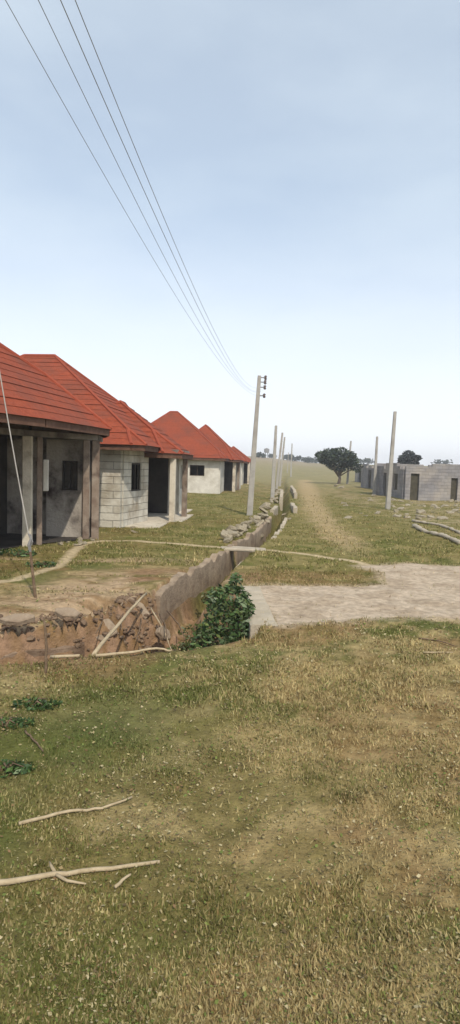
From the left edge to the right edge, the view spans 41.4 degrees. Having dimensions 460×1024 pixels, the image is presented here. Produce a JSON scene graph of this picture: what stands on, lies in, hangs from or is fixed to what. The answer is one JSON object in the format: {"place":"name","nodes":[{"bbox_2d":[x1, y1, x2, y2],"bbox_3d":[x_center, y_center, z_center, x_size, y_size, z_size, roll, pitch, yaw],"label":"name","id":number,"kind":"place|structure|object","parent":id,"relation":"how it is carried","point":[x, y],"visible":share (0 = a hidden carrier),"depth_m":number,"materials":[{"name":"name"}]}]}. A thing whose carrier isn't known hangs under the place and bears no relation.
{"place":"outdoors","nodes":[
{"label":"outdoors","id":0,"kind":"place"},
{"bbox_2d":[0,456,459,1023],"bbox_3d":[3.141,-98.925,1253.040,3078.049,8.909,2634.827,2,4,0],"label":"ground","id":1,"kind":"structure","parent":0,"point":[310,480],"depth_m":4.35,"materials":[{"name":"green plant"}]},
{"bbox_2d":[0,613,34,625],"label":"concrete fragment","id":2,"kind":"object","parent":1,"relation":"on","point":[19,619],"visible":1,"depth_m":7.59,"materials":[{"name":"beige concrete"}]},
{"bbox_2d":[0,716,34,730],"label":"weed clump","id":3,"kind":"object","parent":1,"relation":"on","point":[19,720],"visible":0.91,"depth_m":4.80,"materials":[{"name":"green plant"}]},
{"bbox_2d":[0,758,35,778],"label":"weed clump","id":4,"kind":"object","parent":1,"relation":"on","point":[20,766],"visible":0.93,"depth_m":4.10,"materials":[{"name":"green plant"}]},
{"bbox_2d":[0,548,36,556],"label":"weed clump","id":5,"kind":"object","parent":1,"relation":"on","point":[21,553],"visible":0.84,"depth_m":13.11,"materials":[{"name":"green plant"}]},
{"bbox_2d":[24,730,43,751],"bbox_3d":[-1.455,1.699,4.521,0.023,0.018,0.386,-2,6,-38],"label":"stick","id":6,"kind":"object","parent":1,"relation":"on","point":[31,737],"visible":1,"depth_m":4.52,"materials":[{"name":"wood"}]},
{"bbox_2d":[10,696,62,711],"bbox_3d":[-1.641,1.644,5.156,0.441,0.138,0.226,1,5,-7],"label":"weed clump","id":7,"kind":"object","parent":1,"relation":"on","point":[45,703],"visible":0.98,"depth_m":5.14,"materials":[{"name":"green plant"}]},
{"bbox_2d":[25,561,56,567],"bbox_3d":[-3.710,1.038,11.924,0.607,0.216,0.371,2,4,0],"label":"weed clump","id":8,"kind":"object","parent":1,"relation":"on","point":[45,563],"visible":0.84,"depth_m":11.88,"materials":[{"name":"green plant"}]},
{"bbox_2d":[1,642,84,658],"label":"drain lining","id":9,"kind":"object","parent":1,"relation":"on","point":[52,651],"visible":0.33,"depth_m":7.95,"materials":[{"name":"concrete"}]},
{"bbox_2d":[43,620,47,673],"bbox_3d":[-1.814,1.373,5.980,0.039,0.624,0.075,-1,5,-31],"label":"stake","id":10,"kind":"object","parent":1,"relation":"on","point":[46,649],"visible":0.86,"depth_m":5.96,"materials":[{"name":"brown wood"}]},
{"bbox_2d":[0,343,111,549],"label":"house","id":11,"kind":"structure","parent":1,"relation":"on","point":[59,432],"depth_m":15.88,"materials":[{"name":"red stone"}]},
{"bbox_2d":[62,461,77,489],"bbox_3d":[-4.265,-0.977,16.277,0.436,0.786,0.050,2,4,5],"label":"window frame","id":12,"kind":"structure","parent":11,"relation":"in","point":[63,469],"depth_m":16.27,"materials":[{"name":"wood"}]},
{"bbox_2d":[50,654,79,658],"bbox_3d":[-1.740,1.523,6.412,0.328,0.075,0.044,3,5,10],"label":"stick","id":13,"kind":"object","parent":1,"relation":"on","point":[65,656],"visible":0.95,"depth_m":6.39,"materials":[{"name":"beige wood"}]},
{"bbox_2d":[54,607,79,619],"bbox_3d":[-2.189,1.366,8.184,0.334,0.080,0.189,13,29,-12],"label":"concrete fragment","id":14,"kind":"object","parent":1,"relation":"on","point":[64,612],"visible":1,"depth_m":8.14,"materials":[{"name":"beige concrete"}]},
{"bbox_2d":[18,796,132,824],"bbox_3d":[-0.913,1.803,3.663,0.686,0.028,0.080,0,5,-25],"label":"stick","id":15,"kind":"object","parent":1,"relation":"on","point":[58,813],"visible":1,"depth_m":3.66,"materials":[{"name":"beige wood"}]},
{"bbox_2d":[0,860,159,885],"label":"stick","id":16,"kind":"object","parent":1,"relation":"on","point":[61,875],"visible":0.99,"depth_m":3.08,"materials":[{"name":"beige wood"}]},
{"bbox_2d":[0,592,170,653],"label":"loose soil","id":17,"kind":"structure","parent":1,"relation":"on","point":[120,600],"depth_m":8.59,"materials":[{"name":"brown soil"}]},
{"bbox_2d":[155,626,170,640],"bbox_3d":[-0.990,1.791,8.976,0.080,0.222,0.288,-28,-40,20],"label":"concrete fragment","id":18,"kind":"object","parent":17,"relation":"on","point":[160,632],"visible":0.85,"depth_m":8.91,"materials":[{"name":"beige concrete"}]},
{"bbox_2d":[20,354,193,528],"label":"house","id":19,"kind":"structure","parent":1,"relation":"on","point":[143,479],"depth_m":20.92,"materials":[{"name":"red tile"}]},
{"bbox_2d":[131,463,139,490],"bbox_3d":[-3.179,-1.164,20.238,0.050,0.926,0.876,3,5,13],"label":"window frame","id":20,"kind":"structure","parent":19,"relation":"in","point":[134,464],"depth_m":20.39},
{"bbox_2d":[96,619,117,641],"bbox_3d":[-1.768,1.647,8.460,0.371,0.331,0.080,-17,-30,-15],"label":"concrete fragment","id":21,"kind":"object","parent":1,"relation":"on","point":[109,625],"visible":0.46,"depth_m":8.44,"materials":[{"name":"beige concrete"}]},
{"bbox_2d":[91,592,146,655],"bbox_3d":[-1.377,1.388,7.847,0.054,0.173,2.588,2,4,5],"label":"leaning stick","id":22,"kind":"object","parent":1,"relation":"on","point":[104,640],"visible":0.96,"depth_m":7.40,"materials":[{"name":"beige wood"}]},
{"bbox_2d":[114,873,130,888],"bbox_3d":[-0.539,1.849,3.049,0.020,0.023,0.108,5,6,36],"label":"stick","id":23,"kind":"object","parent":1,"relation":"on","point":[119,883],"visible":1,"depth_m":3.04,"materials":[{"name":"beige wood"}]},
{"bbox_2d":[95,647,170,656],"bbox_3d":[-1.036,1.503,6.537,0.837,0.066,0.095,0,5,-26],"label":"stick","id":24,"kind":"object","parent":1,"relation":"on","point":[126,652],"visible":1,"depth_m":6.51,"materials":[{"name":"beige wood"}]},
{"bbox_2d":[120,597,149,619],"bbox_3d":[-1.512,1.542,9.357,0.578,0.456,0.080,12,-30,-29],"label":"concrete fragment","id":25,"kind":"object","parent":1,"relation":"on","point":[143,610],"visible":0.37,"depth_m":9.43,"materials":[{"name":"beige concrete"}]},
{"bbox_2d":[150,607,171,650],"bbox_3d":[-1.032,1.743,9.119,0.034,0.366,1.198,0,5,-23],"label":"root","id":26,"kind":"object","parent":1,"relation":"hanging from","point":[160,625],"visible":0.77,"depth_m":9.26,"materials":[{"name":"beige wood"}]},
{"bbox_2d":[159,614,167,643],"bbox_3d":[-0.964,1.695,8.915,0.048,0.140,1.128,1,5,-13],"label":"root","id":27,"kind":"object","parent":1,"relation":"hanging from","point":[165,626],"visible":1,"depth_m":8.87,"materials":[{"name":"brown wood"}]},
{"bbox_2d":[167,610,184,638],"bbox_3d":[-0.830,1.762,9.526,0.061,0.171,1.168,0,5,-20],"label":"root","id":28,"kind":"object","parent":1,"relation":"hanging from","point":[176,622],"visible":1,"depth_m":9.62,"materials":[{"name":"brown wood"}]},
{"bbox_2d":[167,641,192,651],"bbox_3d":[-0.725,2.038,8.986,0.438,0.301,0.389,2,4,0],"label":"weed clump","id":29,"kind":"object","parent":1,"relation":"on","point":[185,646],"visible":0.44,"depth_m":8.94,"materials":[{"name":"green plant"}]},
{"bbox_2d":[177,623,208,643],"bbox_3d":[-0.557,2.000,9.938,0.605,0.380,0.505,2,4,0],"label":"weed clump","id":30,"kind":"object","parent":1,"relation":"on","point":[187,636],"visible":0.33,"depth_m":9.91,"materials":[{"name":"green plant"}]},
{"bbox_2d":[155,544,233,622],"bbox_3d":[-0.599,1.691,12.959,0.194,1.370,5.742,3,5,13],"label":"drain lining","id":31,"kind":"object","parent":1,"relation":"on","point":[180,588],"visible":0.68,"depth_m":12.07,"materials":[{"name":"concrete"}]},
{"bbox_2d":[151,411,243,493],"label":"house","id":32,"kind":"structure","parent":1,"relation":"on","point":[214,465],"depth_m":44.10,"materials":[{"name":"red tile"}]},
{"bbox_2d":[190,465,204,475],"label":"window frame","id":33,"kind":"structure","parent":32,"relation":"in","point":[190,465],"depth_m":42.87,"materials":[{"name":"brown wood"}]},
{"bbox_2d":[200,591,211,602],"bbox_3d":[-0.361,1.666,11.735,0.453,0.310,0.392,-2,6,-36],"label":"weed clump","id":34,"kind":"object","parent":1,"relation":"on","point":[204,599],"visible":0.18,"depth_m":11.68,"materials":[{"name":"green plant"}]},
{"bbox_2d":[189,572,255,649],"bbox_3d":[-0.082,1.578,8.309,0.964,1.501,0.791,2,4,0],"label":"bush","id":35,"kind":"object","parent":1,"relation":"on","point":[217,604],"visible":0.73,"depth_m":8.19,"materials":[{"name":"green plant"}]},
{"bbox_2d":[220,530,232,540],"bbox_3d":[-0.074,0.638,16.639,0.384,0.131,0.312,17,26,13],"label":"stone","id":36,"kind":"object","parent":1,"relation":"on","point":[224,534],"visible":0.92,"depth_m":16.55,"materials":[{"name":"beige stone"}]},
{"bbox_2d":[228,531,237,535],"bbox_3d":[0.051,0.594,16.686,0.324,0.107,0.231,-1,11,-5],"label":"stone","id":37,"kind":"object","parent":36,"relation":"on","point":[234,533],"visible":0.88,"depth_m":16.61,"materials":[{"name":"beige stone"}]},
{"bbox_2d":[223,537,230,542],"bbox_3d":[-0.094,0.769,16.265,0.250,0.108,0.153,-20,22,24],"label":"stone","id":38,"kind":"object","parent":1,"relation":"on","point":[226,540],"visible":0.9,"depth_m":16.21,"materials":[{"name":"beige stone"}]},
{"bbox_2d":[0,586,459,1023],"bbox_3d":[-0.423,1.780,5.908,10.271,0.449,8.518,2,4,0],"label":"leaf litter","id":39,"kind":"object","parent":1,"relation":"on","point":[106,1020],"visible":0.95,"depth_m":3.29,"materials":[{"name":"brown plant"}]},
{"bbox_2d":[231,446,250,484],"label":"house","id":40,"kind":"structure","parent":1,"relation":"on","point":[245,470],"depth_m":66.92,"materials":[{"name":"white stone"}]},
{"bbox_2d":[221,546,265,551],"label":"crossing slab","id":41,"kind":"structure","parent":1,"relation":"on","point":[243,549],"depth_m":15.10,"materials":[{"name":"concrete"}]},
{"bbox_2d":[232,516,271,565],"bbox_3d":[0.939,1.076,20.574,0.287,1.298,9.033,2,5,10],"label":"drain lining","id":42,"kind":"object","parent":1,"relation":"on","point":[252,539],"visible":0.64,"depth_m":18.55,"materials":[{"name":"concrete"}]},
{"bbox_2d":[247,375,266,515],"bbox_3d":[1.065,-2.576,25.463,0.792,6.248,0.355,-2,6,-37],"label":"utility pole","id":43,"kind":"object","parent":1,"relation":"on","point":[252,474],"visible":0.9,"depth_m":25.36,"materials":[{"name":"concrete"}]},
{"bbox_2d":[5,0,261,396],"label":"overhead wire","id":44,"kind":"object","parent":43,"relation":"attached to","point":[96,161],"visible":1,"depth_m":4.71,"materials":[{"name":"metal"}]},
{"bbox_2d":[38,0,262,391],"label":"overhead wire","id":45,"kind":"object","parent":43,"relation":"attached to","point":[115,159],"visible":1,"depth_m":4.34,"materials":[{"name":"metal"}]},
{"bbox_2d":[60,0,264,390],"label":"overhead wire","id":46,"kind":"object","parent":43,"relation":"attached to","point":[129,157],"visible":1,"depth_m":3.62,"materials":[{"name":"metal"}]},
{"bbox_2d":[75,0,260,387],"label":"overhead wire","id":47,"kind":"object","parent":43,"relation":"attached to","point":[138,156],"visible":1,"depth_m":3.80,"materials":[{"name":"metal"}]},
{"bbox_2d":[254,515,260,519],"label":"stone","id":48,"kind":"object","parent":1,"relation":"on","point":[256,517],"visible":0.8,"depth_m":22.78,"materials":[{"name":"beige stone"}]},
{"bbox_2d":[240,586,277,639],"bbox_3d":[0.360,1.969,9.209,0.393,1.260,2.548,2,4,-3],"label":"culvert facing","id":49,"kind":"object","parent":1,"relation":"on","point":[262,608],"visible":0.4,"depth_m":8.53,"materials":[{"name":"concrete"}]},
{"bbox_2d":[255,519,263,525],"bbox_3d":[1.017,0.412,21.189,0.476,0.111,0.214,-42,9,-26],"label":"stone","id":50,"kind":"object","parent":1,"relation":"on","point":[260,522],"visible":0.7,"depth_m":21.13,"materials":[{"name":"beige stone"}]},
{"bbox_2d":[256,452,266,457],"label":"shrub","id":51,"kind":"object","parent":1,"relation":"on","point":[260,454],"visible":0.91,"depth_m":257.94,"materials":[{"name":"green plant"}]},
{"bbox_2d":[259,507,267,513],"bbox_3d":[1.425,-0.052,25.684,0.473,0.111,0.213,36,-19,21],"label":"stone","id":52,"kind":"object","parent":1,"relation":"on","point":[264,511],"visible":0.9,"depth_m":25.62,"materials":[{"name":"beige stone"}]},
{"bbox_2d":[261,514,268,519],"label":"stone","id":53,"kind":"object","parent":1,"relation":"on","point":[264,516],"visible":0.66,"depth_m":23.11,"materials":[{"name":"beige stone"}]},
{"bbox_2d":[260,505,271,508],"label":"stone","id":54,"kind":"object","parent":1,"relation":"on","point":[265,506],"visible":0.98,"depth_m":28.82,"materials":[{"name":"beige stone"}]},
{"bbox_2d":[270,425,276,497],"bbox_3d":[2.709,-2.873,37.710,0.298,4.970,0.499,2,4,0],"label":"utility pole","id":55,"kind":"object","parent":1,"relation":"on","point":[273,468],"visible":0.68,"depth_m":37.63,"materials":[{"name":"concrete"}]},
{"bbox_2d":[270,506,277,514],"bbox_3d":[2.100,0.233,28.951,0.220,0.940,2.730,2,5,8],"label":"drain lining","id":56,"kind":"object","parent":1,"relation":"on","point":[274,510],"visible":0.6,"depth_m":28.41,"materials":[{"name":"concrete"}]},
{"bbox_2d":[275,433,282,488],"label":"utility pole","id":57,"kind":"object","parent":1,"relation":"on","point":[278,470],"visible":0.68,"depth_m":52.60,"materials":[{"name":"concrete"}]},
{"bbox_2d":[271,517,286,538],"bbox_3d":[1.825,1.048,21.442,0.196,1.272,7.483,2,5,8],"label":"drain lining","id":58,"kind":"object","parent":1,"relation":"on","point":[281,526],"visible":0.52,"depth_m":19.82,"materials":[{"name":"concrete"}]},
{"bbox_2d":[279,489,282,510],"bbox_3d":[3.379,-0.756,40.055,0.228,1.254,8.031,2,4,5],"label":"drain lining","id":59,"kind":"object","parent":1,"relation":"on","point":[281,500],"visible":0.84,"depth_m":36.07,"materials":[{"name":"concrete"}]},
{"bbox_2d":[278,437,284,485],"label":"utility pole","id":60,"kind":"object","parent":1,"relation":"on","point":[280,476],"visible":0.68,"depth_m":62.29,"materials":[{"name":"concrete"}]},
{"bbox_2d":[283,454,295,460],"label":"shrub","id":61,"kind":"object","parent":1,"relation":"on","point":[289,458],"visible":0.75,"depth_m":283.27,"materials":[{"name":"green plant"}]},
{"bbox_2d":[290,444,292,476],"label":"utility pole","id":62,"kind":"object","parent":1,"relation":"on","point":[291,462],"visible":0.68,"depth_m":118.96,"materials":[{"name":"concrete"}]},
{"bbox_2d":[290,485,296,498],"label":"drain lining","id":63,"kind":"object","parent":1,"relation":"on","point":[293,490],"visible":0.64,"depth_m":43.76,"materials":[{"name":"concrete"}]},
{"bbox_2d":[290,503,297,512],"bbox_3d":[3.097,0.111,29.843,0.215,1.104,5.515,2,4,4],"label":"drain lining","id":64,"kind":"object","parent":1,"relation":"on","point":[294,508],"visible":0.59,"depth_m":27.42,"materials":[{"name":"concrete"}]},
{"bbox_2d":[294,455,301,461],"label":"shrub","id":65,"kind":"object","parent":1,"relation":"on","point":[297,457],"visible":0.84,"depth_m":287.39,"materials":[{"name":"green plant"}]},
{"bbox_2d":[303,458,315,462],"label":"shrub","id":66,"kind":"object","parent":1,"relation":"on","point":[309,460],"visible":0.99,"depth_m":278.88,"materials":[{"name":"green plant"}]},
{"bbox_2d":[314,447,363,483],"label":"tree","id":67,"kind":"object","parent":1,"relation":"on","point":[334,459],"visible":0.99,"depth_m":76.90,"materials":[{"name":"green plant"}]},
{"bbox_2d":[346,441,351,483],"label":"utility pole","id":68,"kind":"object","parent":1,"relation":"on","point":[347,480],"visible":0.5,"depth_m":79.20,"materials":[{"name":"concrete"}]},
{"bbox_2d":[354,458,365,463],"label":"shrub","id":69,"kind":"object","parent":1,"relation":"on","point":[362,461],"visible":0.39,"depth_m":297.61,"materials":[{"name":"green plant"}]},
{"bbox_2d":[355,464,370,481],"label":"ruined building","id":70,"kind":"structure","parent":1,"relation":"on","point":[357,477],"depth_m":91.98,"materials":[{"name":"grey concrete"}]},
{"bbox_2d":[363,458,373,463],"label":"shrub","id":71,"kind":"object","parent":1,"relation":"on","point":[368,460],"visible":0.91,"depth_m":308.26,"materials":[{"name":"green plant"}]},
{"bbox_2d":[372,436,377,494],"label":"utility pole","id":72,"kind":"object","parent":1,"relation":"on","point":[375,472],"visible":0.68,"depth_m":49.02,"materials":[{"name":"concrete"}]},
{"bbox_2d":[385,411,396,509],"bbox_3d":[8.359,-2.480,31.689,0.298,5.511,0.605,4,5,27],"label":"utility pole","id":73,"kind":"object","parent":1,"relation":"on","point":[389,488],"visible":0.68,"depth_m":31.61,"materials":[{"name":"concrete"}]},
{"bbox_2d":[361,464,444,488],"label":"ruined building","id":74,"kind":"structure","parent":1,"relation":"on","point":[366,477],"depth_m":64.55,"materials":[{"name":"grey concrete"}]},
{"bbox_2d":[397,450,422,464],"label":"tree","id":75,"kind":"object","parent":1,"relation":"on","point":[408,457],"visible":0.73,"depth_m":90.67,"materials":[{"name":"green plant"}]},
{"bbox_2d":[373,463,459,500],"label":"ruined building","id":76,"kind":"structure","parent":1,"relation":"on","point":[435,482],"depth_m":41.91,"materials":[{"name":"grey concrete"}]},
{"bbox_2d":[410,473,418,499],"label":"door","id":77,"kind":"structure","parent":76,"relation":"in","point":[414,477],"depth_m":42.02,"materials":[{"name":"wood"}]},
{"bbox_2d":[450,478,456,500],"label":"door","id":78,"kind":"structure","parent":76,"relation":"in","point":[453,480],"depth_m":42.02,"materials":[{"name":"wood"}]},
{"bbox_2d":[416,509,425,513],"bbox_3d":[9.273,0.023,29.542,0.440,0.166,0.335,-17,24,-7],"label":"stone","id":79,"kind":"object","parent":1,"relation":"on","point":[422,511],"visible":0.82,"depth_m":29.47,"materials":[{"name":"beige stone"}]},
{"bbox_2d":[411,519,459,533],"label":"drain kerb","id":80,"kind":"structure","parent":1,"relation":"on","point":[441,525],"depth_m":23.23,"materials":[{"name":"concrete"}]},
{"bbox_2d":[412,524,459,544],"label":"drain kerb","id":81,"kind":"structure","parent":1,"relation":"on","point":[443,535],"depth_m":19.50,"materials":[{"name":"concrete"}]},
{"bbox_2d":[419,638,454,645],"bbox_3d":[2.544,1.587,7.441,0.078,0.035,0.480,-3,6,-44],"label":"stick","id":82,"kind":"object","parent":1,"relation":"on","point":[437,640],"visible":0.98,"depth_m":7.47,"materials":[{"name":"brown wood"}]},
{"bbox_2d":[430,459,452,463],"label":"shrub","id":83,"kind":"object","parent":1,"relation":"on","point":[446,461],"visible":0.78,"depth_m":297.81,"materials":[{"name":"green plant"}]},
{"bbox_2d":[437,516,447,519],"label":"stone","id":84,"kind":"object","parent":1,"relation":"on","point":[442,517],"visible":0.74,"depth_m":26.17,"materials":[{"name":"beige stone"}]},
{"bbox_2d":[0,0,459,465],"label":"sky","id":85,"kind":"structure","parent":0,"point":[300,159],"materials":[{"name":"blue"}]},
{"bbox_2d":[258,563,459,624],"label":"dirt road","id":86,"kind":"structure","parent":0,"point":[293,602],"depth_m":9.90,"materials":[{"name":"soil"}]},
{"bbox_3d":[-4.522,-1.750,10.765,0.212,6.337,0.212,2,4,0],"label":"utility pole","id":87,"kind":"object","parent":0,"visible":0},
{"bbox_2d":[0,373,36,597],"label":"stay wire","id":88,"kind":"object","parent":87,"relation":"attached to","point":[30,542],"visible":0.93,"depth_m":9.37,"materials":[{"name":"metal"}]},
{"label":"stone","id":89,"kind":"object","parent":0,"visible":0},
{"bbox_2d":[236,526,244,531],"bbox_3d":[0.220,0.532,18.098,0.410,0.116,0.217,-14,-34,34],"label":"stone","id":90,"kind":"object","parent":89,"relation":"on","point":[239,529],"visible":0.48,"depth_m":18.00,"materials":[{"name":"beige stone"}]},
{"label":"stone","id":91,"kind":"object","parent":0,"visible":0},
{"bbox_2d":[225,525,236,530],"bbox_3d":[-0.006,0.531,17.270,0.312,0.131,0.384,11,-36,-41],"label":"stone","id":92,"kind":"object","parent":91,"relation":"on","point":[231,527],"visible":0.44,"depth_m":17.14,"materials":[{"name":"beige stone"}]}
]}

